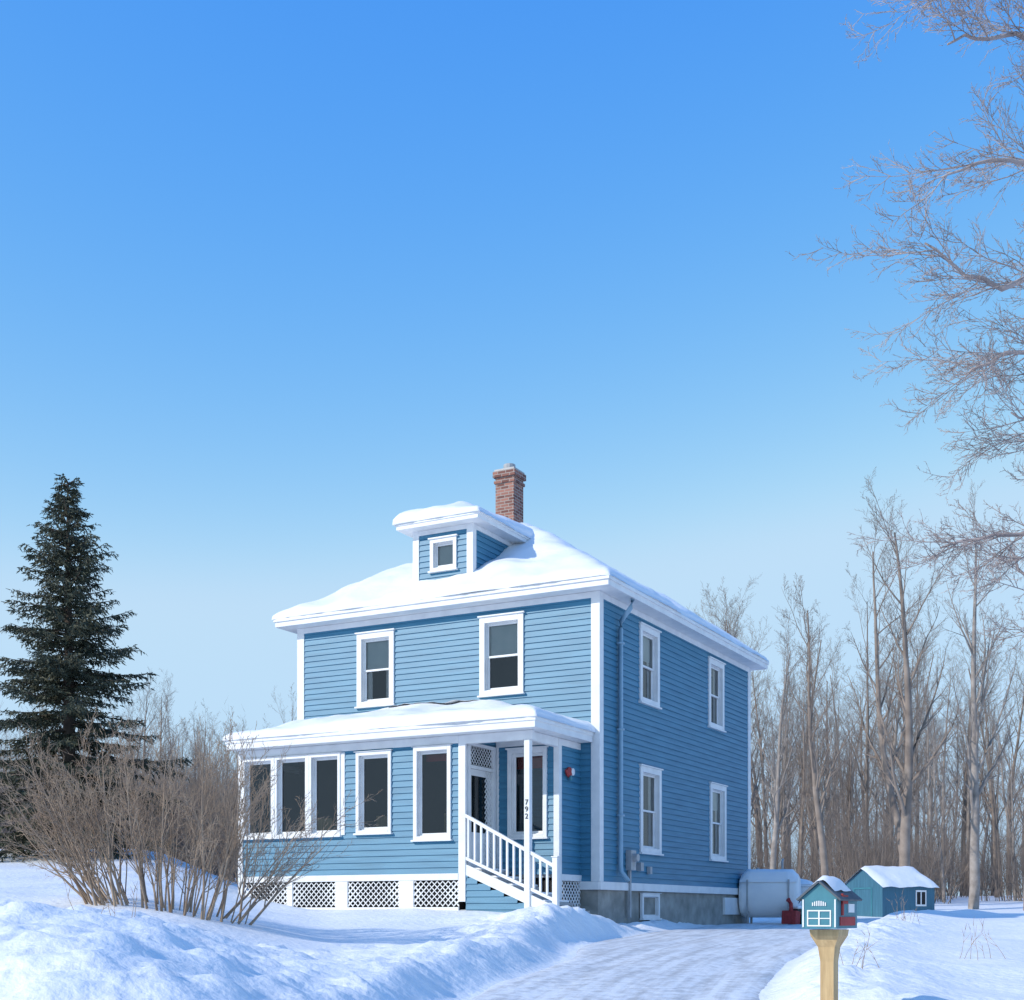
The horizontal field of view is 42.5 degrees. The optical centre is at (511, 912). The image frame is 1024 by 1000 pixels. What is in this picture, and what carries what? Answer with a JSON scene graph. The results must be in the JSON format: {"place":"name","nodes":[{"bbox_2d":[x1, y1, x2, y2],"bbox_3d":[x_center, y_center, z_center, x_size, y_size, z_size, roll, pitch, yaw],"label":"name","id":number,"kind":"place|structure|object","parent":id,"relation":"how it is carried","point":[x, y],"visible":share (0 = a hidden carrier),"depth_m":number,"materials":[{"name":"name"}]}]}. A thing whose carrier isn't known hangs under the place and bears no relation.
{"place":"outdoors","nodes":[
{"label":"outdoors","id":0,"kind":"place"},
{"bbox_2d":[0,849,1023,999],"bbox_3d":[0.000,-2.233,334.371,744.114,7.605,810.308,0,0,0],"label":"ground","id":1,"kind":"structure","parent":0,"point":[54,945],"depth_m":13.14,"materials":[{"name":"white snow"}]},
{"bbox_2d":[0,473,194,862],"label":"spruce tree","id":2,"kind":"object","parent":1,"relation":"on","point":[60,677],"visible":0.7,"depth_m":33.11,"materials":[{"name":"green plant"}]},
{"bbox_2d":[0,667,296,886],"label":"brush thicket","id":3,"kind":"object","parent":1,"relation":"on","point":[181,842],"visible":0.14,"depth_m":43.07,"materials":[{"name":"brown plant"}]},
{"bbox_2d":[0,704,384,924],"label":"bare shrub","id":4,"kind":"object","parent":1,"relation":"on","point":[88,877],"visible":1,"depth_m":16.13,"materials":[{"name":"brown plant"}]},
{"bbox_2d":[248,656,647,909],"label":"dark rooms","id":5,"kind":"object","parent":1,"relation":"on","point":[503,671],"visible":0.2,"depth_m":26.81,"materials":[{"name":"black"}]},
{"bbox_2d":[243,529,747,912],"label":"clapboard walls","id":6,"kind":"structure","parent":1,"relation":"on","point":[684,746],"depth_m":26.72,"materials":[{"name":"blue wood"}]},
{"bbox_2d":[349,874,551,881],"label":"porch floor","id":7,"kind":"structure","parent":6,"relation":"attached to","point":[543,876],"depth_m":24.89,"materials":[{"name":"grey wood"}]},
{"bbox_2d":[317,812,471,832],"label":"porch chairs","id":8,"kind":"object","parent":7,"relation":"on","point":[381,821],"visible":0.06,"depth_m":26.59,"materials":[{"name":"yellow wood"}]},
{"bbox_2d":[238,523,750,919],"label":"white trim","id":9,"kind":"structure","parent":6,"relation":"attached to","point":[471,852],"depth_m":25.45,"materials":[{"name":"paint"}]},
{"bbox_2d":[252,767,298,832],"bbox_3d":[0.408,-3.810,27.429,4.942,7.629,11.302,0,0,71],"label":"window glass","id":10,"kind":"object","parent":9,"relation":"attached to","point":[290,786],"visible":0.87,"depth_m":27.89,"materials":[{"name":"black glass"}]},
{"bbox_2d":[244,746,579,907],"bbox_3d":[-2.205,-1.325,25.301,6.880,3.550,1.594,0,0,10],"label":"lattice","id":11,"kind":"object","parent":9,"relation":"attached to","point":[451,889],"visible":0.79,"depth_m":25.12,"materials":[{"name":"white paint"}]},
{"bbox_2d":[426,754,542,768],"bbox_3d":[-0.470,-2.900,24.966,2.291,0.300,0.432,0,0,-11],"label":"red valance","id":12,"kind":"object","parent":9,"relation":"attached to","point":[537,761],"visible":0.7,"depth_m":25.06,"materials":[{"name":"fabric"}]},
{"bbox_2d":[366,545,717,810],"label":"window blinds","id":13,"kind":"object","parent":9,"relation":"attached to","point":[503,639],"depth_m":27.44,"materials":[{"name":"grey fabric"}]},
{"bbox_2d":[367,663,717,853],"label":"curtains","id":14,"kind":"object","parent":9,"relation":"on","point":[369,685],"visible":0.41,"depth_m":27.96,"materials":[{"name":"fabric"}]},
{"bbox_2d":[225,512,768,751],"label":"eaves","id":15,"kind":"object","parent":6,"relation":"attached to","point":[616,588],"visible":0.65,"depth_m":26.20,"materials":[{"name":"white paint"}]},
{"bbox_2d":[222,700,595,740],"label":"porch roof snow","id":16,"kind":"structure","parent":15,"relation":"on","point":[416,714],"depth_m":25.05,"materials":[{"name":"white snow"}]},
{"bbox_2d":[272,523,768,661],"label":"roof snow","id":17,"kind":"structure","parent":15,"relation":"on","point":[540,556],"depth_m":27.11,"materials":[{"name":"white snow"}]},
{"bbox_2d":[392,501,533,538],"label":"dormer roof snow","id":18,"kind":"structure","parent":17,"relation":"on","point":[432,512],"depth_m":27.27,"materials":[{"name":"white snow"}]},
{"bbox_2d":[493,468,525,522],"bbox_3d":[-0.059,-8.900,30.895,0.580,2.800,0.580,0,0,28],"label":"chimney","id":19,"kind":"object","parent":17,"relation":"on","point":[509,484],"visible":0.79,"depth_m":30.69,"materials":[{"name":"brick"}]},
{"bbox_2d":[494,463,523,473],"bbox_3d":[-0.059,-10.400,30.895,0.520,0.200,0.520,0,0,28],"label":"chimney cap","id":20,"kind":"object","parent":19,"relation":"on","point":[508,466],"visible":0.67,"depth_m":30.76,"materials":[{"name":"white snow"}]},
{"bbox_2d":[616,599,634,882],"bbox_3d":[2.252,-3.380,25.951,0.368,5.584,0.130,0,0,28],"label":"downspout","id":21,"kind":"object","parent":6,"relation":"attached to","point":[620,728],"visible":1,"depth_m":25.97,"materials":[{"name":"paint"}]},
{"bbox_2d":[626,850,651,917],"bbox_3d":[2.662,-0.575,26.866,0.220,1.350,1.200,0,0,28],"label":"electric meter","id":22,"kind":"object","parent":6,"relation":"attached to","point":[632,857],"visible":1,"depth_m":26.44,"materials":[{"name":"grey metal"}]},
{"bbox_2d":[0,554,1023,903],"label":"woodland tree line","id":23,"kind":"object","parent":1,"relation":"on","point":[942,866],"visible":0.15,"depth_m":73.83,"materials":[{"name":"brown plant"}]},
{"bbox_2d":[56,859,1005,968],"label":"dry weeds","id":24,"kind":"object","parent":1,"relation":"on","point":[840,954],"visible":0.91,"depth_m":11.97,"materials":[{"name":"brown plant"}]},
{"bbox_2d":[480,870,589,912],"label":"porch steps","id":25,"kind":"structure","parent":1,"relation":"on","point":[519,887],"depth_m":24.25,"materials":[{"name":"white wood"}]},
{"bbox_2d":[476,868,584,909],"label":"step snow","id":26,"kind":"structure","parent":25,"relation":"on","point":[562,901],"depth_m":24.22,"materials":[{"name":"white snow"}]},
{"bbox_2d":[574,890,746,924],"bbox_3d":[0.678,0.480,31.008,7.110,1.839,9.040,0,0,28],"label":"foundation","id":27,"kind":"object","parent":1,"relation":"on","point":[700,908],"visible":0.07,"depth_m":28.40,"materials":[{"name":"concrete"}]},
{"bbox_2d":[739,859,800,923],"bbox_3d":[6.278,-0.369,32.418,1.587,1.928,0.735,0,0,20],"label":"oil tank","id":28,"kind":"object","parent":1,"relation":"on","point":[765,893],"visible":0.76,"depth_m":32.13,"materials":[{"name":"white metal"}]},
{"bbox_2d":[751,609,821,868],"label":"bare tree","id":29,"kind":"object","parent":1,"relation":"on","point":[776,799],"visible":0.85,"depth_m":57.13,"materials":[{"name":"brown plant"}]},
{"bbox_2d":[801,879,812,905],"bbox_3d":[7.150,-0.256,33.000,0.820,1.200,0.740,0,0,24],"label":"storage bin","id":30,"kind":"object","parent":1,"relation":"on","point":[806,884],"visible":0.19,"depth_m":32.61,"materials":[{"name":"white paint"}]},
{"bbox_2d":[771,573,872,876],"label":"bare tree","id":31,"kind":"object","parent":1,"relation":"on","point":[816,781],"visible":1,"depth_m":53.16,"materials":[{"name":"brown plant"}]},
{"bbox_2d":[796,875,862,999],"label":"mailbox","id":32,"kind":"object","parent":1,"relation":"on","point":[829,909],"visible":1,"depth_m":9.06,"materials":[{"name":"teal paint"}]},
{"bbox_2d":[802,899,835,926],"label":"painted windows","id":33,"kind":"structure","parent":32,"relation":"in","point":[818,903],"depth_m":8.99,"materials":[{"name":"white paint"}]},
{"bbox_2d":[848,904,854,912],"bbox_3d":[2.361,-0.030,9.164,0.007,0.060,0.120,0,0,33],"label":"painted side window","id":34,"kind":"structure","parent":32,"relation":"in","point":[851,907],"depth_m":9.16,"materials":[{"name":"white paint"}]},
{"bbox_2d":[826,500,940,850],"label":"bare tree","id":35,"kind":"object","parent":1,"relation":"on","point":[892,800],"visible":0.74,"depth_m":56.05,"materials":[{"name":"brown plant"}]},
{"bbox_2d":[844,865,938,916],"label":"garden shed","id":36,"kind":"structure","parent":1,"relation":"on","point":[875,887],"depth_m":43.64,"materials":[{"name":"paint"}]},
{"bbox_2d":[917,892,924,904],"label":"shed window","id":37,"kind":"structure","parent":36,"relation":"in","point":[918,893],"depth_m":43.83,"materials":[{"name":"glass"}]},
{"bbox_2d":[785,0,1023,661],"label":"bare tree","id":38,"kind":"object","parent":1,"relation":"on","point":[1007,285],"visible":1,"depth_m":12.53,"materials":[{"name":"brown wood"}]},
{"bbox_2d":[847,466,967,866],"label":"bare tree","id":39,"kind":"object","parent":1,"relation":"on","point":[906,805],"visible":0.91,"depth_m":49.30,"materials":[{"name":"brown plant"}]},
{"bbox_2d":[923,481,1023,908],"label":"bare tree","id":40,"kind":"object","parent":1,"relation":"on","point":[974,765],"visible":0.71,"depth_m":51.83,"materials":[{"name":"brown plant"}]},
{"bbox_2d":[0,0,1023,895],"label":"sky","id":41,"kind":"structure","parent":0,"point":[281,281],"materials":[{"name":"blue"}]},
{"bbox_2d":[565,767,574,776],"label":"ornament wall","id":42,"kind":"structure","parent":0,"point":[568,771],"depth_m":24.95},
{"bbox_2d":[470,918,880,999],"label":"driveway","id":43,"kind":"structure","parent":0,"point":[742,961],"depth_m":15.60,"materials":[{"name":"white snow"}]},
{"bbox_2d":[781,898,801,923],"bbox_3d":[6.870,-0.019,31.709,0.764,0.671,0.420,0,0,-40],"label":"snow blower","id":44,"kind":"object","parent":43,"relation":"on","point":[792,915],"visible":0.86,"depth_m":31.50,"materials":[{"name":"red metal"}]}
]}

